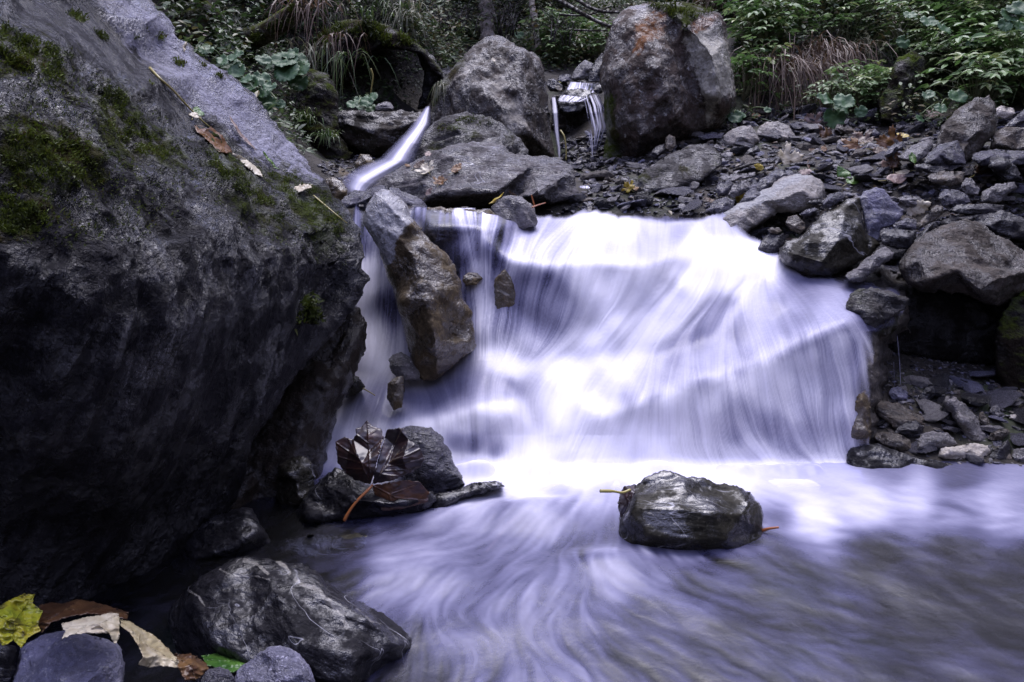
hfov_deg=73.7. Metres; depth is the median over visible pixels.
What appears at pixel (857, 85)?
herb
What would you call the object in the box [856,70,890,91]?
herb
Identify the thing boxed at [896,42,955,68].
herb
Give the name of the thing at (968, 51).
herb
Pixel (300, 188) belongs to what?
fallen leaf
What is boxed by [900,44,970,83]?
herb
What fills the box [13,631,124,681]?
rock
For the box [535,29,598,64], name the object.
herb
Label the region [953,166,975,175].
stone
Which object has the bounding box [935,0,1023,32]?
herb
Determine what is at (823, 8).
herb
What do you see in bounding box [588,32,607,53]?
herb
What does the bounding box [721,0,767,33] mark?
herb
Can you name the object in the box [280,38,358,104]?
grass tuft
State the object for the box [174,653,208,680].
fallen leaf
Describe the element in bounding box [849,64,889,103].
herb
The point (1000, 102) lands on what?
undergrowth
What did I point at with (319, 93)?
rock
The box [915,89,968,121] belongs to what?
butterbur
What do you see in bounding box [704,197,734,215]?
stone
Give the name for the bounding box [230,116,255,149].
leaf stalk
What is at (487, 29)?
tree
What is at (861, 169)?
stone
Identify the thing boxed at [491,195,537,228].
stone
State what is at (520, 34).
butterbur
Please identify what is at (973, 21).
herb
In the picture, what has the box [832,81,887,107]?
herb
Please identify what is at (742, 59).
herb
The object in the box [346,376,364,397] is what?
stone
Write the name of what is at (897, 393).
stone
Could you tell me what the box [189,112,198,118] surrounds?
fallen leaf
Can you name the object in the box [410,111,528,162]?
boulder
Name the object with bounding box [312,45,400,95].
grass tuft
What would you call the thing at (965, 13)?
herb
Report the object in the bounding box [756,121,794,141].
rock
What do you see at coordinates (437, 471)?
rock
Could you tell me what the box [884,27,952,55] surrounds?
herb
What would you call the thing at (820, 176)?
stone
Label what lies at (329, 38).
grass tuft
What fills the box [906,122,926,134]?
stone
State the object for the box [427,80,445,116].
grass tuft
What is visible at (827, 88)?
herb
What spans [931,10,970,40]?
herb
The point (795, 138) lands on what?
stone
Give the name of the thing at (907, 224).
stone
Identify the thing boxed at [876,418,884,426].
stone
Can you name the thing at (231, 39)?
undergrowth
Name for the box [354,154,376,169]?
stone
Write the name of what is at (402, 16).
grass tuft
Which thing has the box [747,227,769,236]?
stone
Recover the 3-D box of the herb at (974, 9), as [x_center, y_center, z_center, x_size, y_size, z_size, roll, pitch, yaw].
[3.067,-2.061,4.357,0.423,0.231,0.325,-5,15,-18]
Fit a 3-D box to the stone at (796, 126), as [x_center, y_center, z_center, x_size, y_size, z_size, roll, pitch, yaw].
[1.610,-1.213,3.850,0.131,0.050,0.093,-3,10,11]
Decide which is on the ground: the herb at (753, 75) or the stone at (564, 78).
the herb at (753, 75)
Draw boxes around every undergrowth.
[154,0,314,152]
[161,0,407,74]
[239,4,423,153]
[401,0,743,69]
[731,0,1023,104]
[742,68,1008,128]
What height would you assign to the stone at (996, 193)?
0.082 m
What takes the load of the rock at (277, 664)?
in the water
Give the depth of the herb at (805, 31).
4.45 m
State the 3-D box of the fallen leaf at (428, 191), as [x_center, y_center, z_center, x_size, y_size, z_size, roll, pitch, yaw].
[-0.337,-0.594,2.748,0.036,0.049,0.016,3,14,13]
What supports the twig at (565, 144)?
on the ground
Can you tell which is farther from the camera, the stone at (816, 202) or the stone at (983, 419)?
the stone at (816, 202)
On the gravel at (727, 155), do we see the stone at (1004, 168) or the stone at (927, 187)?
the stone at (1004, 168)
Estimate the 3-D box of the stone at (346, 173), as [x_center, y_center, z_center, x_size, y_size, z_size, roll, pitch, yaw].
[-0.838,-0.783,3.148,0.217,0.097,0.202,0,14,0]
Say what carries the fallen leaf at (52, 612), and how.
on the rock at (56, 657)
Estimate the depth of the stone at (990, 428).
2.02 m
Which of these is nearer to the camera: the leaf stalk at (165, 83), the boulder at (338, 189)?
the leaf stalk at (165, 83)
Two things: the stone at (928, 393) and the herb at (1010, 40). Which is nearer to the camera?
the stone at (928, 393)
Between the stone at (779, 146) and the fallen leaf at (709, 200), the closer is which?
the fallen leaf at (709, 200)
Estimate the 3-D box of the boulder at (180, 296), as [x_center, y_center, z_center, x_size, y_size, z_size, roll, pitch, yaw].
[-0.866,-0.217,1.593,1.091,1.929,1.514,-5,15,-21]
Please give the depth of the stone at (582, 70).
4.70 m
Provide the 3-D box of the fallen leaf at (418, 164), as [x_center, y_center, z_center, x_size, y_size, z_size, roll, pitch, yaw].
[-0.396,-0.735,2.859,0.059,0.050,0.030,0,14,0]
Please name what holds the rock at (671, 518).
in the water
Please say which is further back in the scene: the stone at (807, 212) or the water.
the stone at (807, 212)
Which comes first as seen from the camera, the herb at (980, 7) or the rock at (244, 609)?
the rock at (244, 609)
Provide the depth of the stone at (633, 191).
2.92 m
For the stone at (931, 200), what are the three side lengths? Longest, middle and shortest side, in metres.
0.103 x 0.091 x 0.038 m
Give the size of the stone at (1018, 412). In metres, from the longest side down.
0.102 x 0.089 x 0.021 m
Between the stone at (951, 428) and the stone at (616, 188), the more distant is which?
the stone at (616, 188)
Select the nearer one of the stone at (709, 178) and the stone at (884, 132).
the stone at (709, 178)
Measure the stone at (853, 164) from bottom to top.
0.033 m
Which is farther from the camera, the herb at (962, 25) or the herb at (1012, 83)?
the herb at (962, 25)
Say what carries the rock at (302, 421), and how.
on the ground
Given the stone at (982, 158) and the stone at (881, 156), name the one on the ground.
the stone at (881, 156)
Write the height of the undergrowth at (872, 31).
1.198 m
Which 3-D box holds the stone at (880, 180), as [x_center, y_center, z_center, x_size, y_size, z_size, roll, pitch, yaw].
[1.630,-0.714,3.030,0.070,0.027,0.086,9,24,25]
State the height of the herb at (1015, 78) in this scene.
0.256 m
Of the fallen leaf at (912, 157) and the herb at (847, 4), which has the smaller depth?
the fallen leaf at (912, 157)
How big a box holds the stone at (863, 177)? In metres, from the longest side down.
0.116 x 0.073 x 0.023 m
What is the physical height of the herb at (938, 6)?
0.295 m
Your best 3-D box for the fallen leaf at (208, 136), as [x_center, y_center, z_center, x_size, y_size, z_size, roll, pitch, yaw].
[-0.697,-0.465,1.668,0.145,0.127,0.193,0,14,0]
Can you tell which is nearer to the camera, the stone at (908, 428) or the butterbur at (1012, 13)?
the stone at (908, 428)
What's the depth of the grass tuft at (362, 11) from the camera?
4.59 m
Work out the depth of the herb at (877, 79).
4.16 m
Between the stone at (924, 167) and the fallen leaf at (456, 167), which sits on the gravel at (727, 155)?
the stone at (924, 167)
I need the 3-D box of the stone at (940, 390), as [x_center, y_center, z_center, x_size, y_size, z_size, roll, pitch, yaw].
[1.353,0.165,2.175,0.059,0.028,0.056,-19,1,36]
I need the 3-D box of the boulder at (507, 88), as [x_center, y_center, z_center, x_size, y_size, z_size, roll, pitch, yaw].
[-0.122,-1.385,4.028,0.745,0.802,1.094,0,14,0]
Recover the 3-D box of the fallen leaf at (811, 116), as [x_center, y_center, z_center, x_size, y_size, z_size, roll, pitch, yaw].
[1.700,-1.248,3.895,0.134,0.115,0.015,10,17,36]
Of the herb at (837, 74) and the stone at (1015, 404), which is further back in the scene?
the herb at (837, 74)
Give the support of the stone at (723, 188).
on the ground
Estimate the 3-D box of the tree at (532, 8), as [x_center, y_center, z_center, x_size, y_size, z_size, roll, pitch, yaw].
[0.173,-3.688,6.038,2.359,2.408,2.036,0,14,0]
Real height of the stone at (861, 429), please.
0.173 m
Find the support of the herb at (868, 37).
on the ground
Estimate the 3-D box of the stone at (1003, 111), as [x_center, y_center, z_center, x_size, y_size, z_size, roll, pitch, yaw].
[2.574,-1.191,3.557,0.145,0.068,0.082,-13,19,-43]
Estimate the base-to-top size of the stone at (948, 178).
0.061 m
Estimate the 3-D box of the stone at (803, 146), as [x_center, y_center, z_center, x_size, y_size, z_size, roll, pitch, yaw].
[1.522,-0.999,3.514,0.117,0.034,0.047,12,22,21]
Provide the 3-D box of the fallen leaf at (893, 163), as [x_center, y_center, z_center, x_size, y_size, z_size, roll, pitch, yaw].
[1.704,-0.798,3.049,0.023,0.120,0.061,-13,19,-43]
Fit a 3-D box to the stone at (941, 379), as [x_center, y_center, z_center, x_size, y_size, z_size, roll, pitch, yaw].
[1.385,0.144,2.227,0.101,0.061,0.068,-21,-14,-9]
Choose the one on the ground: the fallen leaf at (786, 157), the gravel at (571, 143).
the gravel at (571, 143)
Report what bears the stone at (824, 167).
on the ground
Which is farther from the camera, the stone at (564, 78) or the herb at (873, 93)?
the stone at (564, 78)
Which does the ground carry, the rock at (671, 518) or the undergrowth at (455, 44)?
the undergrowth at (455, 44)
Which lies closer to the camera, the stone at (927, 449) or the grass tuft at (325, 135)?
the stone at (927, 449)
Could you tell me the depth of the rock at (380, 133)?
3.58 m
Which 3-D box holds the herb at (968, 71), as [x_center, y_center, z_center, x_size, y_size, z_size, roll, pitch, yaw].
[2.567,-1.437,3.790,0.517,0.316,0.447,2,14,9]
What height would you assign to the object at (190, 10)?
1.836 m
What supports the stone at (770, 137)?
on the ground
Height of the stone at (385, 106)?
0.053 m
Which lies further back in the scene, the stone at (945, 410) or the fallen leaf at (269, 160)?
the stone at (945, 410)
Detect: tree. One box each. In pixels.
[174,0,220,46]
[478,0,495,40]
[529,0,542,52]
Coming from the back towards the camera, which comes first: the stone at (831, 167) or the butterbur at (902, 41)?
the butterbur at (902, 41)
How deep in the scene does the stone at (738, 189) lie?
2.76 m
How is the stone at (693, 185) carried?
on the ground
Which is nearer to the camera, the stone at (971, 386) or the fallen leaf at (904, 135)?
the stone at (971, 386)
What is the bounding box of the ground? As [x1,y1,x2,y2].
[9,0,1023,681]
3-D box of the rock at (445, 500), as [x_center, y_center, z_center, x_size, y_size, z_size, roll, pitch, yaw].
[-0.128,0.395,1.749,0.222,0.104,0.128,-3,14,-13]
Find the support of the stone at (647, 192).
on the gravel at (727, 155)
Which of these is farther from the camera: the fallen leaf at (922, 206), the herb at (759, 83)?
the herb at (759, 83)
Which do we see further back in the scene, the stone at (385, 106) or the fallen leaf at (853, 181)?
the stone at (385, 106)
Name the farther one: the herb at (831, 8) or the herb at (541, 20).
the herb at (541, 20)
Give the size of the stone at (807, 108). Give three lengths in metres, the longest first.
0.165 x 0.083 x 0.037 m
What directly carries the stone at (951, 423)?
on the ground
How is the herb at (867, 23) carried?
on the ground
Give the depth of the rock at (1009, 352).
2.20 m
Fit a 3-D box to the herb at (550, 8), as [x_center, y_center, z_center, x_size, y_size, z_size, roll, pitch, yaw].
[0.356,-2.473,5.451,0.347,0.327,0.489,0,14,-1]
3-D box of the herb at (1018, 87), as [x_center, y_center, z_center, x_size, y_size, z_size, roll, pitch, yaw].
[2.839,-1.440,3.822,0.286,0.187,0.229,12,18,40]
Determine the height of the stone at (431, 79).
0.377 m
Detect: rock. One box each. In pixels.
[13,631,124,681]
[168,556,413,681]
[231,306,366,532]
[234,646,314,681]
[286,69,352,160]
[294,467,436,527]
[309,15,442,87]
[338,109,428,156]
[355,185,426,221]
[394,425,464,493]
[421,206,505,240]
[424,481,504,512]
[550,93,603,133]
[618,143,721,193]
[619,470,764,566]
[723,174,824,234]
[846,287,908,331]
[846,443,966,477]
[877,50,925,123]
[931,95,997,162]
[994,291,1023,389]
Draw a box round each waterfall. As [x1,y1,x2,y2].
[326,208,869,481]
[353,107,429,190]
[552,97,559,157]
[561,82,594,101]
[585,95,605,155]
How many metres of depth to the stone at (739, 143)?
3.55 m
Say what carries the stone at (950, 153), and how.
on the stone at (924, 167)
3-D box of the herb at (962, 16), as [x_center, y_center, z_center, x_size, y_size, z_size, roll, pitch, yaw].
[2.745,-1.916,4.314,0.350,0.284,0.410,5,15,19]
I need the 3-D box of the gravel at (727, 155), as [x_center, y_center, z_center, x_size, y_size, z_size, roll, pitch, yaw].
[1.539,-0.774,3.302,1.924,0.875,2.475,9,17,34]
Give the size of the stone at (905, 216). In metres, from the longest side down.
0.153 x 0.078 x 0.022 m
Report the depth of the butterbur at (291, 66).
3.22 m
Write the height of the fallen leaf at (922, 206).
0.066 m
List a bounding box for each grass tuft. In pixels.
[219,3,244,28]
[264,0,368,78]
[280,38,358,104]
[286,106,328,132]
[306,0,351,28]
[307,28,375,81]
[308,128,340,147]
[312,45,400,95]
[342,1,401,30]
[364,0,401,13]
[370,0,435,27]
[375,0,445,66]
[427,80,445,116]
[506,26,572,50]
[688,0,735,18]
[730,41,872,121]
[747,30,897,100]
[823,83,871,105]
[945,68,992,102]
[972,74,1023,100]
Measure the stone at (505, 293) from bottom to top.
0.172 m
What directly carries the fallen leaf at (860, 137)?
on the ground
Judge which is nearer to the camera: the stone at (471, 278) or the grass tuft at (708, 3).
the stone at (471, 278)
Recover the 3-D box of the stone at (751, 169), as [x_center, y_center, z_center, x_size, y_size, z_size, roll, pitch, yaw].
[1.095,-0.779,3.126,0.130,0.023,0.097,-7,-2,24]
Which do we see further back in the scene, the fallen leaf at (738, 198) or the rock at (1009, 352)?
the fallen leaf at (738, 198)
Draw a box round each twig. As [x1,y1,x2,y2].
[370,68,373,92]
[560,130,566,159]
[733,161,773,170]
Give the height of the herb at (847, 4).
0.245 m
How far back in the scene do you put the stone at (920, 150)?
3.01 m
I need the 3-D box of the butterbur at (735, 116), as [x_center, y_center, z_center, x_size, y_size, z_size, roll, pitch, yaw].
[1.359,-1.303,3.933,0.215,0.098,0.152,12,18,41]
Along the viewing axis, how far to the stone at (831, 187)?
2.99 m
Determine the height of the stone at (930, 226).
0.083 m
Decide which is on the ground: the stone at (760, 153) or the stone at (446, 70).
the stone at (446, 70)
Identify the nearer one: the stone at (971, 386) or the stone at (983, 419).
the stone at (983, 419)
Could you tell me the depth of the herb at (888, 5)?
4.48 m
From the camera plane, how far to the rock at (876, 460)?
1.91 m
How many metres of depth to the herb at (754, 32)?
4.39 m
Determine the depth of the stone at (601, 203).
2.77 m
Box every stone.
[0,643,16,681]
[196,667,234,681]
[275,456,315,512]
[276,533,369,558]
[326,161,350,177]
[341,190,364,208]
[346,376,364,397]
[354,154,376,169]
[375,101,393,110]
[417,49,445,108]
[441,67,452,73]
[462,272,482,284]
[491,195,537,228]
[494,269,517,318]
[546,78,562,91]
[557,74,571,82]
[557,88,591,112]
[565,206,577,211]
[566,193,586,203]
[571,60,593,81]
[571,165,581,168]
[580,170,614,179]
[588,53,602,82]
[591,183,602,192]
[593,84,602,93]
[594,198,611,208]
[607,194,619,201]
[613,184,622,190]
[614,180,626,183]
[617,199,647,207]
[619,186,635,193]
[625,162,646,168]
[634,195,653,204]
[637,189,651,194]
[650,144,664,158]
[656,186,693,195]
[678,196,692,204]
[680,198,701,212]
[688,132,703,137]
[688,181,698,190]
[704,176,717,180]
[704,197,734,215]
[715,180,732,196]
[719,172,754,180]
[726,110,751,118]
[727,180,749,197]
[729,146,749,154]
[735,141,752,147]
[737,165,765,173]
[739,188,760,202]
[741,155,758,167]
[745,174,775,191]
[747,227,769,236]
[753,110,771,113]
[753,151,764,156]
[758,134,783,141]
[758,233,785,252]
[767,169,793,180]
[768,227,781,233]
[771,144,781,148]
[773,105,803,117]
[778,114,788,120]
[787,122,807,129]
[788,136,801,140]
[795,103,816,114]
[796,143,819,149]
[799,161,814,165]
[799,207,817,217]
[802,124,822,131]
[802,133,816,138]
[807,199,821,205]
[808,137,824,145]
[809,173,835,179]
[814,164,831,171]
[819,162,835,168]
[821,136,841,143]
[823,183,841,191]
[830,129,839,135]
[834,124,856,133]
[836,144,848,151]
[848,164,872,174]
[849,162,860,166]
[850,148,866,157]
[851,391,871,443]
[853,174,872,180]
[858,108,877,122]
[858,157,878,161]
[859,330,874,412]
[860,126,872,131]
[864,129,880,137]
[871,174,883,177]
[871,177,887,183]
[872,150,887,162]
[873,166,888,174]
[873,432,910,450]
[874,400,924,428]
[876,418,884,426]
[877,242,905,260]
[878,130,895,135]
[879,228,916,248]
[884,265,901,276]
[885,142,905,156]
[889,386,907,399]
[893,218,916,230]
[894,420,923,435]
[896,123,913,127]
[897,139,933,162]
[898,205,906,214]
[899,195,921,207]
[900,215,915,219]
[902,113,921,120]
[903,173,915,177]
[903,375,931,387]
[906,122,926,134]
[906,433,922,436]
[908,441,937,453]
[913,221,937,242]
[914,163,961,172]
[915,398,941,414]
[916,205,943,229]
[917,183,932,190]
[917,431,957,448]
[918,386,935,399]
[920,194,937,198]
[922,197,934,204]
[922,411,947,422]
[923,140,966,164]
[928,171,964,185]
[928,373,949,386]
[933,386,946,397]
[937,395,952,408]
[938,189,969,207]
[938,443,990,458]
[941,408,950,419]
[941,419,956,425]
[943,396,985,441]
[943,425,961,432]
[949,375,983,392]
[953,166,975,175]
[960,392,990,406]
[961,178,979,194]
[965,454,984,464]
[969,370,995,377]
[970,173,995,176]
[972,149,1023,165]
[978,412,989,432]
[979,182,1016,203]
[979,425,1002,432]
[986,389,1022,408]
[988,156,1023,180]
[988,415,1006,421]
[988,429,1009,440]
[989,127,1023,150]
[989,405,1003,416]
[990,438,1011,459]
[996,105,1014,117]
[998,118,1011,122]
[999,386,1017,390]
[1002,196,1015,200]
[1005,109,1023,127]
[1009,414,1015,419]
[1010,402,1020,406]
[1010,433,1023,445]
[1012,407,1023,423]
[1012,448,1023,461]
[1013,184,1023,193]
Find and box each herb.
[518,19,569,55]
[523,17,570,46]
[527,12,591,46]
[533,17,561,40]
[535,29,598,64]
[540,6,576,48]
[541,28,573,62]
[541,38,580,65]
[547,1,597,30]
[550,18,589,49]
[563,17,593,32]
[565,17,614,57]
[568,23,599,49]
[573,17,609,42]
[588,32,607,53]
[711,0,779,45]
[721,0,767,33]
[724,0,801,51]
[726,7,783,49]
[728,3,760,33]
[728,15,799,57]
[730,11,800,48]
[730,51,760,95]
[731,42,792,80]
[731,53,776,82]
[731,61,779,100]
[732,60,776,88]
[733,0,805,41]
[733,62,766,81]
[734,34,789,94]
[735,45,770,61]
[736,77,766,108]
[750,10,798,50]
[753,0,814,30]
[756,18,816,54]
[757,0,821,34]
[777,3,832,44]
[777,8,800,42]
[792,66,871,107]
[800,0,853,40]
[802,0,844,23]
[803,0,871,47]
[805,78,849,107]
[818,0,902,44]
[829,73,858,89]
[829,75,879,111]
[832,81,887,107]
[834,59,885,91]
[836,0,907,23]
[840,0,875,22]
[841,0,900,41]
[841,23,926,75]
[844,79,883,106]
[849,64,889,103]
[849,75,889,107]
[853,63,871,91]
[853,66,891,90]
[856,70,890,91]
[858,67,892,96]
[871,0,936,56]
[882,0,963,27]
[882,67,928,87]
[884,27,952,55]
[889,0,934,35]
[892,0,955,38]
[892,25,951,52]
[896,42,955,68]
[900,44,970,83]
[907,4,967,30]
[913,20,1022,85]
[915,11,987,51]
[915,51,1023,102]
[920,0,982,36]
[926,6,986,39]
[927,11,1023,59]
[927,22,981,41]
[931,1,1002,36]
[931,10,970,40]
[933,0,1012,26]
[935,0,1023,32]
[944,37,1008,76]
[945,16,1001,64]
[949,52,1023,100]
[950,6,1022,38]
[950,45,1005,67]
[954,29,1023,94]
[954,41,997,61]
[955,56,987,88]
[958,2,1001,29]
[958,3,1005,28]
[958,31,1023,60]
[958,48,1023,99]
[959,0,1000,37]
[965,25,1021,54]
[966,0,1015,17]
[968,23,1023,47]
[970,31,1021,91]
[971,44,1023,98]
[975,47,1023,96]
[982,18,1023,52]
[986,0,1017,30]
[993,0,1023,22]
[996,71,1023,94]
[996,74,1023,107]
[1005,36,1023,63]
[1012,69,1022,100]
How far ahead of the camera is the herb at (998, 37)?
4.06 m
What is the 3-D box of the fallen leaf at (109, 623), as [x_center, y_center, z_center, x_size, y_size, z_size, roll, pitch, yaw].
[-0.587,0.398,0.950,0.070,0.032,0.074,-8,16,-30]
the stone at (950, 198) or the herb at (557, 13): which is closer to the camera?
the stone at (950, 198)
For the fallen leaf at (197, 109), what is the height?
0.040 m
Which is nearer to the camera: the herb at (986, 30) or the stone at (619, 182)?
the stone at (619, 182)
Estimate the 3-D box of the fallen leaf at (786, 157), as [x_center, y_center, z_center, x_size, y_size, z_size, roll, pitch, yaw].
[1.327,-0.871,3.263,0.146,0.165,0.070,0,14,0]
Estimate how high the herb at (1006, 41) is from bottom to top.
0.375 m
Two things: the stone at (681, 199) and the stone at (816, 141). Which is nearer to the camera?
the stone at (681, 199)
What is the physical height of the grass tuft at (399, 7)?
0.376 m
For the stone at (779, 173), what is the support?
on the rock at (793, 193)
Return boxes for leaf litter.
[546,110,1023,239]
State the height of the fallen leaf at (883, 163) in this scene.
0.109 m
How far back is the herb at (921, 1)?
4.62 m
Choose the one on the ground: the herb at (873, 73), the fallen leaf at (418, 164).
the herb at (873, 73)
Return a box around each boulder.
[0,0,369,640]
[171,507,270,577]
[326,177,347,200]
[363,189,475,380]
[368,141,578,207]
[387,376,404,409]
[388,352,419,380]
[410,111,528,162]
[429,35,555,156]
[599,0,735,161]
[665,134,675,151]
[698,132,723,139]
[712,144,723,151]
[722,125,759,146]
[744,146,759,155]
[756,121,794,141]
[778,197,879,277]
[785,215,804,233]
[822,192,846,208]
[846,246,893,281]
[859,187,903,240]
[899,218,1023,306]
[938,210,1023,240]
[951,203,1004,214]
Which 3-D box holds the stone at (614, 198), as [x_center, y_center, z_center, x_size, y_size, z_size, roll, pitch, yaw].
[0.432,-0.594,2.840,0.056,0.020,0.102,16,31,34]
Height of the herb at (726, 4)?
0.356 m
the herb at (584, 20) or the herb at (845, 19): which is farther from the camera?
the herb at (584, 20)
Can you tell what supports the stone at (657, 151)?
on the gravel at (727, 155)
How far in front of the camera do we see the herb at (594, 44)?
5.37 m
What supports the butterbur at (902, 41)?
on the undergrowth at (872, 31)
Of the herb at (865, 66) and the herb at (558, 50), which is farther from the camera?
the herb at (558, 50)
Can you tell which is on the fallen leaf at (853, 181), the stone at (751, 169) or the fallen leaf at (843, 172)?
the fallen leaf at (843, 172)
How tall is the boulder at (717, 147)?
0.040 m
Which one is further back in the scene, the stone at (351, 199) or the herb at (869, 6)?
the herb at (869, 6)
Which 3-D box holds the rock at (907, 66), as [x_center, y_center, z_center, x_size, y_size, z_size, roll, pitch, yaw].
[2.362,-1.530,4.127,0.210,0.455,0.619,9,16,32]
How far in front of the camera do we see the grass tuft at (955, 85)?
4.07 m
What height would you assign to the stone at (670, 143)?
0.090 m
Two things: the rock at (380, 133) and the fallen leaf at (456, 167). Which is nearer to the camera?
the fallen leaf at (456, 167)
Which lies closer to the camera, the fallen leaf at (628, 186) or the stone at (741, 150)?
the fallen leaf at (628, 186)
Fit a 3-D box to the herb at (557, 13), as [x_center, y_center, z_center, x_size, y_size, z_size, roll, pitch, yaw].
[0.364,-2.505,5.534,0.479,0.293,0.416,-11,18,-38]
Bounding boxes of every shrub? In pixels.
[412,0,478,36]
[415,0,505,34]
[475,0,537,36]
[518,1,594,45]
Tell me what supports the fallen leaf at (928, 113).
on the ground
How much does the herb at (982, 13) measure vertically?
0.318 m
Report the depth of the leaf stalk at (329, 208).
1.80 m
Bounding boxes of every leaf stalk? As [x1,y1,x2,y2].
[149,67,209,127]
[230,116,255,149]
[313,195,346,222]
[485,516,517,553]
[762,526,778,531]
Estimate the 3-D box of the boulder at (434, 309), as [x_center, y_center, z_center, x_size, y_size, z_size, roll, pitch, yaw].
[-0.295,-0.173,2.178,0.374,0.608,0.578,0,14,0]
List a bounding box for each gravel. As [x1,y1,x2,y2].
[317,146,375,181]
[551,106,1023,265]
[552,68,598,88]
[559,129,650,180]
[874,375,1023,466]
[882,346,1002,394]
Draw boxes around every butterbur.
[197,45,245,79]
[240,70,285,110]
[255,47,309,90]
[346,92,377,111]
[446,31,523,47]
[727,106,771,123]
[816,92,867,128]
[896,11,982,49]
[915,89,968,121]
[997,0,1023,32]
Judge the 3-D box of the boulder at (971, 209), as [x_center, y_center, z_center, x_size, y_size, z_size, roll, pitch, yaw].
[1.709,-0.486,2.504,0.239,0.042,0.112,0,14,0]
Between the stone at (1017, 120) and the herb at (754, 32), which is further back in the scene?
the herb at (754, 32)
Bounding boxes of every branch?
[236,0,309,49]
[554,0,610,27]
[559,5,611,16]
[574,29,607,30]
[575,0,619,13]
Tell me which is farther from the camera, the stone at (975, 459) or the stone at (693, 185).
the stone at (693, 185)
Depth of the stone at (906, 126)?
3.90 m
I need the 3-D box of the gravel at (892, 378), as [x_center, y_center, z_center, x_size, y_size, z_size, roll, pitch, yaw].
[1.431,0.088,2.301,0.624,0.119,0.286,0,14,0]
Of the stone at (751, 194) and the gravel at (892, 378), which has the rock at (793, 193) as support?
the stone at (751, 194)
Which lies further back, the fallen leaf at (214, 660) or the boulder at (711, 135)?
the boulder at (711, 135)
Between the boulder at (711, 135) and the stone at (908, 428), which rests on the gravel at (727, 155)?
the boulder at (711, 135)
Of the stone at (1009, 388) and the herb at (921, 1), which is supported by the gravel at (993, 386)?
the stone at (1009, 388)
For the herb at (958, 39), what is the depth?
4.10 m
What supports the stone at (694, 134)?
on the ground
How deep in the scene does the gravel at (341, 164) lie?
3.23 m
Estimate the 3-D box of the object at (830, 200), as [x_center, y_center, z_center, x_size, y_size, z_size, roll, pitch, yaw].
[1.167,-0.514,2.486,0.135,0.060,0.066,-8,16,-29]
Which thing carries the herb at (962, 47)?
on the ground
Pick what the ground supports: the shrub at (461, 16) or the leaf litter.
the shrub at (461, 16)
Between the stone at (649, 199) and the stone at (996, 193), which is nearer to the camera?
the stone at (996, 193)
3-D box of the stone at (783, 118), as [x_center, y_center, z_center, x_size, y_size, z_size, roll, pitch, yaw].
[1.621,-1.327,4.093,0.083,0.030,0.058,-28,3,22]
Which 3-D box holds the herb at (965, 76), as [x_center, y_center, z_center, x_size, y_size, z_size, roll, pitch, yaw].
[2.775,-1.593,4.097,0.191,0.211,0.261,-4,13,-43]
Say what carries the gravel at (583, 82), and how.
on the ground
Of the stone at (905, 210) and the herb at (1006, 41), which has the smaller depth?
the stone at (905, 210)
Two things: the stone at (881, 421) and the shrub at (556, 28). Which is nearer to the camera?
the stone at (881, 421)
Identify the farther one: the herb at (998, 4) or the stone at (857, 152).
the herb at (998, 4)
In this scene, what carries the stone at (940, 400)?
on the ground
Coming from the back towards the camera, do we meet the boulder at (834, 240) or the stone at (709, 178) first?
the stone at (709, 178)
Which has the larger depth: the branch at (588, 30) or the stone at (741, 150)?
the branch at (588, 30)
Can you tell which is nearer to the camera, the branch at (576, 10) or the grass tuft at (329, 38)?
the grass tuft at (329, 38)
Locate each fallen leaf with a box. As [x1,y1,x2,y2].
[0,593,42,647]
[38,599,128,632]
[61,613,119,643]
[120,619,178,667]
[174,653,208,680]
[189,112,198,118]
[193,106,204,117]
[194,125,262,176]
[201,653,244,672]
[263,151,278,168]
[294,184,312,192]
[335,420,429,521]
[412,160,423,169]
[414,160,433,173]
[424,188,431,198]
[433,176,447,186]
[449,163,461,174]
[489,192,503,203]
[599,484,635,516]
[621,180,634,192]
[704,197,713,202]
[735,193,744,201]
[754,164,763,170]
[778,142,803,164]
[798,169,817,174]
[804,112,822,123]
[818,125,832,137]
[837,166,850,179]
[840,137,863,152]
[843,177,858,185]
[846,129,874,143]
[866,146,886,153]
[875,125,903,148]
[879,157,890,167]
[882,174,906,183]
[887,151,900,173]
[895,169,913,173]
[897,133,913,138]
[902,200,930,216]
[909,152,916,164]
[924,109,943,117]
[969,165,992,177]
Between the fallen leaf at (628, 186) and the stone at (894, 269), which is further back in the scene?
the fallen leaf at (628, 186)
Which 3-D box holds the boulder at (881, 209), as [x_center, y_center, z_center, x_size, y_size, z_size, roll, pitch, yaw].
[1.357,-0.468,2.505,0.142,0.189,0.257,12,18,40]

